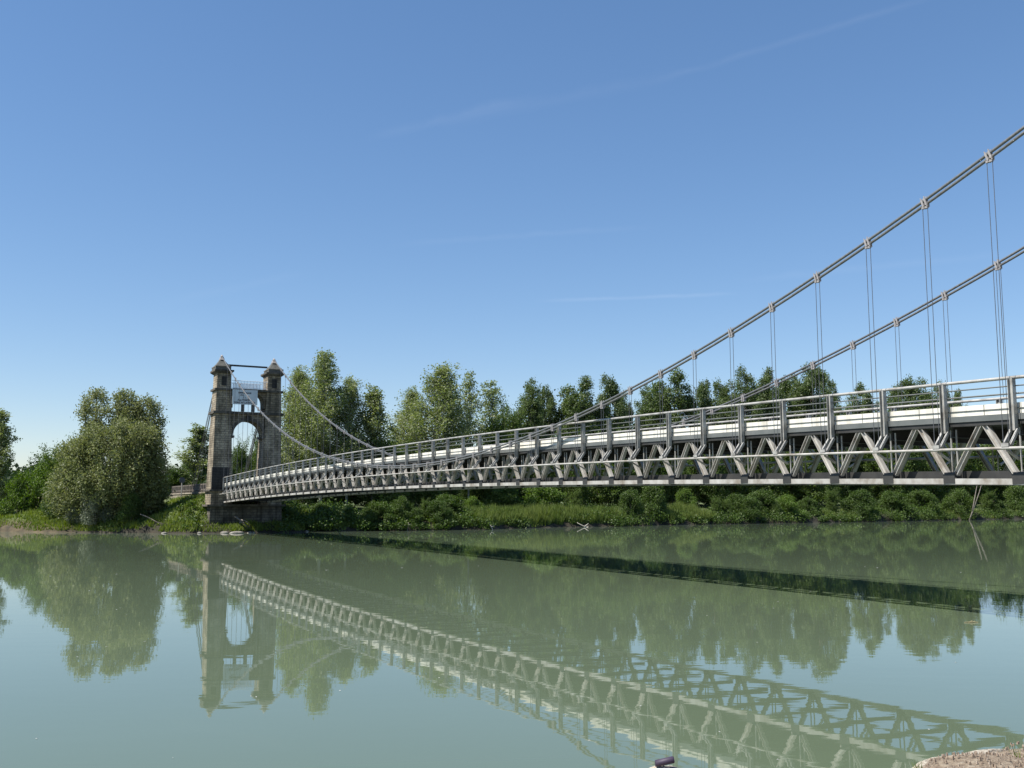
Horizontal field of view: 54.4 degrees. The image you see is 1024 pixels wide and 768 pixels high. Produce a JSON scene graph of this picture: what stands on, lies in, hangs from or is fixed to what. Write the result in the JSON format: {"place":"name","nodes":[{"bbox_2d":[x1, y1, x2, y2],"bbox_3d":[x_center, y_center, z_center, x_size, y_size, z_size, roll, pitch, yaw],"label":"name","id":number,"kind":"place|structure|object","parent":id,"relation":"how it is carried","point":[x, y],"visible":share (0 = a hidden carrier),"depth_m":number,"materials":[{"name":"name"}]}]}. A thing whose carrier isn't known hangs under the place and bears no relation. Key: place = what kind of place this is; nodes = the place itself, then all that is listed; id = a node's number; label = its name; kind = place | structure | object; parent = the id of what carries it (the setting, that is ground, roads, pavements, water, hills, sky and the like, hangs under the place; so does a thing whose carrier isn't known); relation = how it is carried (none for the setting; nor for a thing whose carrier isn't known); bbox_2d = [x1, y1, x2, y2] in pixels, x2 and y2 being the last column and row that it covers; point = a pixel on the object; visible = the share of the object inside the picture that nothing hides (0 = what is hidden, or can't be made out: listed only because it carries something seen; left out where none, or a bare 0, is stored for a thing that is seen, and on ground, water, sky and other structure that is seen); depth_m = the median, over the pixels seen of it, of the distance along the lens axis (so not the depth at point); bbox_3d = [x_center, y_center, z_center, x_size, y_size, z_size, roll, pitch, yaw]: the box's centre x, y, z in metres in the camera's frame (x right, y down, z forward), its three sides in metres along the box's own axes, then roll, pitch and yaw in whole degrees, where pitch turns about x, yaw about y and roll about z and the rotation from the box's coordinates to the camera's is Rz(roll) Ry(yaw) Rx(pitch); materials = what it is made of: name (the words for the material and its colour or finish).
{"place":"outdoors","nodes":[
{"label":"outdoors","id":0,"kind":"place"},
{"bbox_2d":[0,519,1023,767],"bbox_3d":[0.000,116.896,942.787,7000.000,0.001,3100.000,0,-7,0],"label":"water","id":1,"kind":"structure","parent":0,"point":[860,645],"depth_m":25.70,"materials":[{"name":"green liquid"}]},
{"bbox_2d":[0,493,1023,533],"bbox_3d":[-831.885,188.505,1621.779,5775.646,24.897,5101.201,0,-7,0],"label":"ground","id":2,"kind":"structure","parent":0,"point":[142,529],"depth_m":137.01,"materials":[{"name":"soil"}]},
{"bbox_2d":[0,408,22,499],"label":"poplar","id":3,"kind":"object","parent":2,"relation":"on","point":[5,438],"visible":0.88,"depth_m":141.85,"materials":[{"name":"green plant"}]},
{"bbox_2d":[0,470,40,514],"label":"bush","id":4,"kind":"object","parent":2,"relation":"on","point":[12,487],"visible":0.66,"depth_m":139.40,"materials":[{"name":"green plant"}]},
{"bbox_2d":[14,454,50,510],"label":"bush","id":5,"kind":"object","parent":2,"relation":"on","point":[36,481],"visible":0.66,"depth_m":139.03,"materials":[{"name":"green plant"}]},
{"bbox_2d":[25,442,60,500],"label":"round tree","id":6,"kind":"object","parent":2,"relation":"on","point":[40,460],"visible":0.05,"depth_m":143.84,"materials":[{"name":"green plant"}]},
{"bbox_2d":[37,482,74,516],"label":"bush","id":7,"kind":"object","parent":2,"relation":"on","point":[45,509],"visible":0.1,"depth_m":130.99,"materials":[{"name":"green plant"}]},
{"bbox_2d":[38,432,81,510],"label":"round tree","id":8,"kind":"object","parent":2,"relation":"on","point":[53,462],"visible":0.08,"depth_m":134.75,"materials":[{"name":"green plant"}]},
{"bbox_2d":[70,386,112,432],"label":"tall tree","id":9,"kind":"object","parent":2,"relation":"on","point":[99,396],"visible":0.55,"depth_m":136.16,"materials":[{"name":"green plant"}]},
{"bbox_2d":[79,485,111,524],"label":"bush","id":10,"kind":"object","parent":2,"relation":"on","point":[88,515],"visible":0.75,"depth_m":126.51,"materials":[{"name":"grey plant"}]},
{"bbox_2d":[36,412,175,520],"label":"willow","id":11,"kind":"object","parent":2,"relation":"on","point":[139,453],"visible":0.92,"depth_m":127.50,"materials":[{"name":"green plant"}]},
{"bbox_2d":[102,387,144,506],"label":"tall tree","id":12,"kind":"object","parent":2,"relation":"on","point":[120,407],"visible":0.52,"depth_m":135.37,"materials":[{"name":"green plant"}]},
{"bbox_2d":[113,490,147,521],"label":"bush","id":13,"kind":"object","parent":2,"relation":"on","point":[130,508],"visible":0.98,"depth_m":125.98,"materials":[{"name":"green plant"}]},
{"bbox_2d":[128,392,169,507],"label":"tall tree","id":14,"kind":"object","parent":2,"relation":"on","point":[150,405],"visible":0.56,"depth_m":135.58,"materials":[{"name":"green plant"}]},
{"bbox_2d":[162,463,195,493],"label":"round tree","id":15,"kind":"object","parent":2,"relation":"on","point":[176,476],"visible":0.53,"depth_m":168.10,"materials":[{"name":"green plant"}]},
{"bbox_2d":[170,492,204,497],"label":"retaining wall","id":16,"kind":"structure","parent":2,"relation":"on","point":[174,495],"depth_m":144.91,"materials":[{"name":"grey concrete"}]},
{"bbox_2d":[172,483,206,493],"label":"approach railing","id":17,"kind":"object","parent":16,"relation":"on","point":[195,488],"visible":0.76,"depth_m":142.51,"materials":[{"name":"grey metal"}]},
{"bbox_2d":[172,422,209,484],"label":"poplar","id":18,"kind":"object","parent":2,"relation":"on","point":[196,441],"visible":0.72,"depth_m":175.49,"materials":[{"name":"green plant"}]},
{"bbox_2d":[232,433,253,478],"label":"round tree","id":19,"kind":"object","parent":2,"relation":"on","point":[241,456],"visible":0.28,"depth_m":168.03,"materials":[{"name":"green plant"}]},
{"bbox_2d":[202,360,285,523],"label":"stone tower","id":20,"kind":"structure","parent":2,"relation":"on","point":[220,439],"depth_m":127.93,"materials":[{"name":"stone"}]},
{"bbox_2d":[232,389,257,411],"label":"sign board","id":21,"kind":"object","parent":20,"relation":"attached to","point":[252,395],"visible":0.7,"depth_m":128.28,"materials":[{"name":"paint"}]},
{"bbox_2d":[190,126,1023,492],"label":"suspension cable","id":22,"kind":"object","parent":20,"relation":"attached to","point":[988,156],"visible":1,"depth_m":39.11,"materials":[{"name":"grey metal"}]},
{"bbox_2d":[219,375,1023,502],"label":"bridge deck","id":23,"kind":"structure","parent":22,"relation":"hanging from","point":[973,427],"depth_m":42.31,"materials":[{"name":"metal"}]},
{"bbox_2d":[242,246,1023,489],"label":"suspension cable","id":24,"kind":"object","parent":20,"relation":"attached to","point":[944,295],"visible":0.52,"depth_m":43.85,"materials":[{"name":"grey metal"}]},
{"bbox_2d":[281,364,334,471],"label":"poplar","id":25,"kind":"object","parent":2,"relation":"on","point":[298,378],"visible":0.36,"depth_m":152.60,"materials":[{"name":"green plant"}]},
{"bbox_2d":[282,347,365,503],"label":"poplar","id":26,"kind":"object","parent":2,"relation":"on","point":[325,377],"visible":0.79,"depth_m":148.46,"materials":[{"name":"green plant"}]},
{"bbox_2d":[320,373,387,507],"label":"poplar","id":27,"kind":"object","parent":2,"relation":"on","point":[355,404],"visible":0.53,"depth_m":153.27,"materials":[{"name":"green plant"}]},
{"bbox_2d":[350,382,395,502],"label":"poplar","id":28,"kind":"object","parent":2,"relation":"on","point":[375,408],"visible":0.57,"depth_m":153.94,"materials":[{"name":"green plant"}]},
{"bbox_2d":[361,500,397,520],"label":"bush","id":29,"kind":"object","parent":2,"relation":"on","point":[374,508],"visible":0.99,"depth_m":135.69,"materials":[{"name":"green plant"}]},
{"bbox_2d":[369,432,417,507],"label":"round tree","id":30,"kind":"object","parent":2,"relation":"on","point":[389,498],"visible":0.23,"depth_m":150.89,"materials":[{"name":"green plant"}]},
{"bbox_2d":[389,495,413,517],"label":"bush","id":31,"kind":"object","parent":2,"relation":"on","point":[400,502],"visible":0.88,"depth_m":137.92,"materials":[{"name":"green plant"}]},
{"bbox_2d":[385,385,433,492],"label":"poplar","id":32,"kind":"object","parent":2,"relation":"on","point":[406,402],"visible":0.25,"depth_m":166.04,"materials":[{"name":"green plant"}]},
{"bbox_2d":[401,473,430,507],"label":"understorey tree","id":33,"kind":"object","parent":2,"relation":"on","point":[416,495],"visible":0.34,"depth_m":155.87,"materials":[{"name":"green plant"}]},
{"bbox_2d":[385,361,484,495],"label":"poplar","id":34,"kind":"object","parent":2,"relation":"on","point":[443,394],"visible":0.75,"depth_m":160.10,"materials":[{"name":"green plant"}]},
{"bbox_2d":[423,448,446,501],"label":"understorey tree","id":35,"kind":"object","parent":2,"relation":"on","point":[433,494],"visible":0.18,"depth_m":157.47,"materials":[{"name":"green plant"}]},
{"bbox_2d":[425,498,453,521],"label":"bush","id":36,"kind":"object","parent":2,"relation":"on","point":[435,508],"visible":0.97,"depth_m":138.76,"materials":[{"name":"green plant"}]},
{"bbox_2d":[430,492,474,514],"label":"bush","id":37,"kind":"object","parent":2,"relation":"on","point":[452,501],"visible":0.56,"depth_m":142.91,"materials":[{"name":"green plant"}]},
{"bbox_2d":[457,369,495,498],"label":"poplar","id":38,"kind":"object","parent":2,"relation":"on","point":[468,392],"visible":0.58,"depth_m":172.37,"materials":[{"name":"green plant"}]},
{"bbox_2d":[471,379,511,445],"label":"poplar","id":39,"kind":"object","parent":2,"relation":"on","point":[490,405],"visible":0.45,"depth_m":180.94,"materials":[{"name":"green plant"}]},
{"bbox_2d":[0,382,982,505],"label":"woods","id":40,"kind":"object","parent":2,"relation":"on","point":[204,481],"depth_m":179.64,"materials":[{"name":"green plant"}]},
{"bbox_2d":[4,461,979,502],"bbox_3d":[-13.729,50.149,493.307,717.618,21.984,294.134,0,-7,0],"label":"distant woods","id":41,"kind":"object","parent":2,"relation":"on","point":[11,473],"depth_m":400.43,"materials":[{"name":"green plant"}]},
{"bbox_2d":[480,395,514,503],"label":"round tree","id":42,"kind":"object","parent":2,"relation":"on","point":[496,424],"visible":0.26,"depth_m":173.16,"materials":[{"name":"green plant"}]},
{"bbox_2d":[483,488,531,508],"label":"bush","id":43,"kind":"object","parent":2,"relation":"on","point":[506,496],"visible":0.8,"depth_m":160.79,"materials":[{"name":"green plant"}]},
{"bbox_2d":[491,393,527,501],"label":"round tree","id":44,"kind":"object","parent":2,"relation":"on","point":[514,423],"visible":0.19,"depth_m":179.11,"materials":[{"name":"green plant"}]},
{"bbox_2d":[514,377,550,498],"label":"dark poplar","id":45,"kind":"object","parent":2,"relation":"on","point":[533,412],"visible":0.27,"depth_m":188.46,"materials":[{"name":"green plant"}]},
{"bbox_2d":[531,383,558,472],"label":"dark poplar","id":46,"kind":"object","parent":2,"relation":"on","point":[544,398],"visible":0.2,"depth_m":197.51,"materials":[{"name":"green plant"}]},
{"bbox_2d":[520,476,572,506],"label":"bush","id":47,"kind":"object","parent":2,"relation":"on","point":[538,494],"visible":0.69,"depth_m":165.67,"materials":[{"name":"green plant"}]},
{"bbox_2d":[75,494,1023,532],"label":"undergrowth","id":48,"kind":"object","parent":2,"relation":"on","point":[324,516],"visible":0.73,"depth_m":157.19,"materials":[{"name":"green plant"}]},
{"bbox_2d":[568,487,582,506],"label":"bush","id":49,"kind":"object","parent":2,"relation":"on","point":[576,498],"visible":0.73,"depth_m":171.03,"materials":[{"name":"green plant"}]},
{"bbox_2d":[555,429,596,506],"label":"understorey tree","id":50,"kind":"object","parent":2,"relation":"on","point":[583,490],"visible":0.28,"depth_m":177.35,"materials":[{"name":"green plant"}]},
{"bbox_2d":[550,375,602,499],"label":"dark poplar","id":51,"kind":"object","parent":2,"relation":"on","point":[573,402],"visible":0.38,"depth_m":197.52,"materials":[{"name":"green plant"}]},
{"bbox_2d":[588,372,627,504],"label":"dark poplar","id":52,"kind":"object","parent":2,"relation":"on","point":[611,388],"visible":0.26,"depth_m":202.59,"materials":[{"name":"green plant"}]},
{"bbox_2d":[586,425,638,507],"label":"understorey tree","id":53,"kind":"object","parent":2,"relation":"on","point":[613,493],"visible":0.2,"depth_m":184.24,"materials":[{"name":"green plant"}]},
{"bbox_2d":[613,389,634,503],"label":"dark poplar","id":54,"kind":"object","parent":2,"relation":"on","point":[627,409],"visible":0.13,"depth_m":213.31,"materials":[{"name":"green plant"}]},
{"bbox_2d":[615,487,645,517],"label":"bush","id":55,"kind":"object","parent":2,"relation":"on","point":[630,497],"visible":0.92,"depth_m":166.74,"materials":[{"name":"green plant"}]},
{"bbox_2d":[299,501,967,528],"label":"reeds","id":56,"kind":"object","parent":2,"relation":"on","point":[535,512],"visible":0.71,"depth_m":156.82,"materials":[{"name":"green plant"}]},
{"bbox_2d":[632,384,659,495],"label":"dark poplar","id":57,"kind":"object","parent":2,"relation":"on","point":[642,404],"visible":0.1,"depth_m":219.56,"materials":[{"name":"green plant"}]},
{"bbox_2d":[638,486,666,514],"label":"bush","id":58,"kind":"object","parent":2,"relation":"on","point":[653,497],"visible":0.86,"depth_m":171.76,"materials":[{"name":"green plant"}]},
{"bbox_2d":[640,457,674,501],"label":"understorey tree","id":59,"kind":"object","parent":2,"relation":"on","point":[660,470],"visible":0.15,"depth_m":196.92,"materials":[{"name":"green plant"}]},
{"bbox_2d":[640,367,706,504],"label":"dark poplar","id":60,"kind":"object","parent":2,"relation":"on","point":[680,401],"visible":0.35,"depth_m":215.63,"materials":[{"name":"green plant"}]},
{"bbox_2d":[661,456,693,504],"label":"understorey tree","id":61,"kind":"object","parent":2,"relation":"on","point":[675,488],"visible":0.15,"depth_m":198.55,"materials":[{"name":"green plant"}]},
{"bbox_2d":[669,487,696,506],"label":"bush","id":62,"kind":"object","parent":2,"relation":"on","point":[682,495],"visible":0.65,"depth_m":187.62,"materials":[{"name":"green plant"}]},
{"bbox_2d":[678,456,706,503],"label":"understorey tree","id":63,"kind":"object","parent":2,"relation":"on","point":[694,488],"visible":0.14,"depth_m":206.15,"materials":[{"name":"green plant"}]},
{"bbox_2d":[692,377,725,504],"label":"dark poplar","id":64,"kind":"object","parent":2,"relation":"on","point":[703,393],"visible":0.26,"depth_m":225.49,"materials":[{"name":"green plant"}]},
{"bbox_2d":[693,454,729,506],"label":"understorey tree","id":65,"kind":"object","parent":2,"relation":"on","point":[711,492],"visible":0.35,"depth_m":205.47,"materials":[{"name":"green plant"}]},
{"bbox_2d":[712,376,739,504],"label":"dark poplar","id":66,"kind":"object","parent":2,"relation":"on","point":[723,390],"visible":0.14,"depth_m":234.70,"materials":[{"name":"green plant"}]},
{"bbox_2d":[717,419,755,503],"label":"understorey tree","id":67,"kind":"object","parent":2,"relation":"on","point":[732,488],"visible":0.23,"depth_m":210.56,"materials":[{"name":"green plant"}]},
{"bbox_2d":[725,493,751,515],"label":"bush","id":68,"kind":"object","parent":2,"relation":"on","point":[734,497],"visible":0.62,"depth_m":186.10,"materials":[{"name":"green plant"}]},
{"bbox_2d":[726,366,766,494],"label":"dark poplar","id":69,"kind":"object","parent":2,"relation":"on","point":[743,387],"visible":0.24,"depth_m":230.67,"materials":[{"name":"green plant"}]},
{"bbox_2d":[735,494,762,516],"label":"bush","id":70,"kind":"object","parent":2,"relation":"on","point":[753,503],"visible":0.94,"depth_m":183.99,"materials":[{"name":"green plant"}]},
{"bbox_2d":[748,488,781,513],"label":"bush","id":71,"kind":"object","parent":2,"relation":"on","point":[768,500],"visible":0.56,"depth_m":190.73,"materials":[{"name":"green plant"}]},
{"bbox_2d":[737,451,796,502],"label":"understorey tree","id":72,"kind":"object","parent":2,"relation":"on","point":[777,489],"visible":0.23,"depth_m":214.79,"materials":[{"name":"green plant"}]},
{"bbox_2d":[749,366,786,493],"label":"dark poplar","id":73,"kind":"object","parent":2,"relation":"on","point":[769,393],"visible":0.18,"depth_m":235.23,"materials":[{"name":"green plant"}]},
{"bbox_2d":[772,374,805,419],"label":"dark poplar","id":74,"kind":"object","parent":2,"relation":"on","point":[784,386],"visible":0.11,"depth_m":245.07,"materials":[{"name":"green plant"}]},
{"bbox_2d":[776,491,806,514],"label":"bush","id":75,"kind":"object","parent":2,"relation":"on","point":[787,500],"visible":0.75,"depth_m":191.35,"materials":[{"name":"green plant"}]},
{"bbox_2d":[794,496,822,514],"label":"bush","id":76,"kind":"object","parent":2,"relation":"on","point":[807,503],"visible":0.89,"depth_m":196.49,"materials":[{"name":"green plant"}]},
{"bbox_2d":[786,362,835,499],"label":"dark poplar","id":77,"kind":"object","parent":2,"relation":"on","point":[804,389],"visible":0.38,"depth_m":238.47,"materials":[{"name":"green plant"}]},
{"bbox_2d":[786,449,848,507],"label":"understorey tree","id":78,"kind":"object","parent":2,"relation":"on","point":[816,492],"visible":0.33,"depth_m":216.45,"materials":[{"name":"green plant"}]},
{"bbox_2d":[823,487,839,511],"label":"bush","id":79,"kind":"object","parent":2,"relation":"on","point":[831,504],"visible":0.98,"depth_m":202.19,"materials":[{"name":"green plant"}]},
{"bbox_2d":[820,370,844,504],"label":"dark poplar","id":80,"kind":"object","parent":2,"relation":"on","point":[832,385],"visible":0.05,"depth_m":252.33,"materials":[{"name":"green plant"}]},
{"bbox_2d":[823,447,852,502],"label":"understorey tree","id":81,"kind":"object","parent":2,"relation":"on","point":[842,488],"visible":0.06,"depth_m":231.26,"materials":[{"name":"green plant"}]},
{"bbox_2d":[839,488,877,514],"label":"bush","id":82,"kind":"object","parent":2,"relation":"on","point":[860,500],"visible":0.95,"depth_m":203.57,"materials":[{"name":"green plant"}]},
{"bbox_2d":[842,381,879,414],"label":"dark poplar","id":83,"kind":"object","parent":2,"relation":"on","point":[860,386],"visible":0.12,"depth_m":287.99,"materials":[{"name":"green plant"}]},
{"bbox_2d":[849,447,890,502],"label":"understorey tree","id":84,"kind":"object","parent":2,"relation":"on","point":[871,489],"visible":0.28,"depth_m":237.19,"materials":[{"name":"green plant"}]},
{"bbox_2d":[867,445,920,502],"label":"understorey tree","id":85,"kind":"object","parent":2,"relation":"on","point":[898,488],"visible":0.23,"depth_m":235.10,"materials":[{"name":"green plant"}]},
{"bbox_2d":[873,490,916,514],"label":"bush","id":86,"kind":"object","parent":2,"relation":"on","point":[894,501],"visible":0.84,"depth_m":210.06,"materials":[{"name":"green plant"}]},
{"bbox_2d":[887,380,910,411],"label":"dark poplar","id":87,"kind":"object","parent":2,"relation":"on","point":[895,393],"visible":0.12,"depth_m":301.17,"materials":[{"name":"green plant"}]},
{"bbox_2d":[891,446,938,506],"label":"understorey tree","id":88,"kind":"object","parent":2,"relation":"on","point":[922,467],"visible":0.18,"depth_m":240.49,"materials":[{"name":"green plant"}]},
{"bbox_2d":[903,373,938,504],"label":"dark poplar","id":89,"kind":"object","parent":2,"relation":"on","point":[917,397],"visible":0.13,"depth_m":298.86,"materials":[{"name":"green plant"}]},
{"bbox_2d":[904,489,940,511],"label":"bush","id":90,"kind":"object","parent":2,"relation":"on","point":[916,496],"visible":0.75,"depth_m":221.99,"materials":[{"name":"green plant"}]},
{"bbox_2d":[909,445,952,500],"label":"understorey tree","id":91,"kind":"object","parent":2,"relation":"on","point":[934,489],"visible":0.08,"depth_m":249.41,"materials":[{"name":"green plant"}]},
{"bbox_2d":[938,487,975,512],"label":"bush","id":92,"kind":"object","parent":2,"relation":"on","point":[949,502],"visible":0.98,"depth_m":225.34,"materials":[{"name":"green plant"}]},
{"bbox_2d":[945,443,979,505],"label":"understorey tree","id":93,"kind":"object","parent":2,"relation":"on","point":[968,486],"visible":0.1,"depth_m":263.73,"materials":[{"name":"green plant"}]},
{"bbox_2d":[964,444,998,504],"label":"understorey tree","id":94,"kind":"object","parent":2,"relation":"on","point":[980,466],"visible":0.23,"depth_m":269.61,"materials":[{"name":"green plant"}]},
{"bbox_2d":[978,490,998,509],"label":"bush","id":95,"kind":"object","parent":2,"relation":"on","point":[987,502],"visible":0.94,"depth_m":238.72,"materials":[{"name":"green plant"}]},
{"bbox_2d":[982,440,1023,505],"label":"understorey tree","id":96,"kind":"object","parent":2,"relation":"on","point":[1005,487],"visible":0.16,"depth_m":273.84,"materials":[{"name":"green plant"}]},
{"bbox_2d":[1002,485,1023,510],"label":"bush","id":97,"kind":"object","parent":2,"relation":"on","point":[1014,495],"visible":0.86,"depth_m":247.86,"materials":[{"name":"green plant"}]},
{"bbox_2d":[0,0,1023,470],"label":"sky","id":98,"kind":"structure","parent":0,"point":[557,193],"materials":[{"name":"blue"}]},
{"bbox_2d":[923,750,1023,767],"bbox_3d":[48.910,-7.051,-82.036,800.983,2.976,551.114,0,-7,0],"label":"bank","id":99,"kind":"structure","parent":0,"point":[1003,760],"depth_m":5.56,"materials":[{"name":"beige gravel"}]},
{"bbox_2d":[912,749,1021,767],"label":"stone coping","id":100,"kind":"object","parent":99,"relation":"on","point":[924,762],"visible":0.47,"depth_m":5.93,"materials":[{"name":"beige stone"}]},
{"bbox_2d":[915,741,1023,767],"bbox_3d":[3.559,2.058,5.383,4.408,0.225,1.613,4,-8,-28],"label":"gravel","id":101,"kind":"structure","parent":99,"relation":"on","point":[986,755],"depth_m":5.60,"materials":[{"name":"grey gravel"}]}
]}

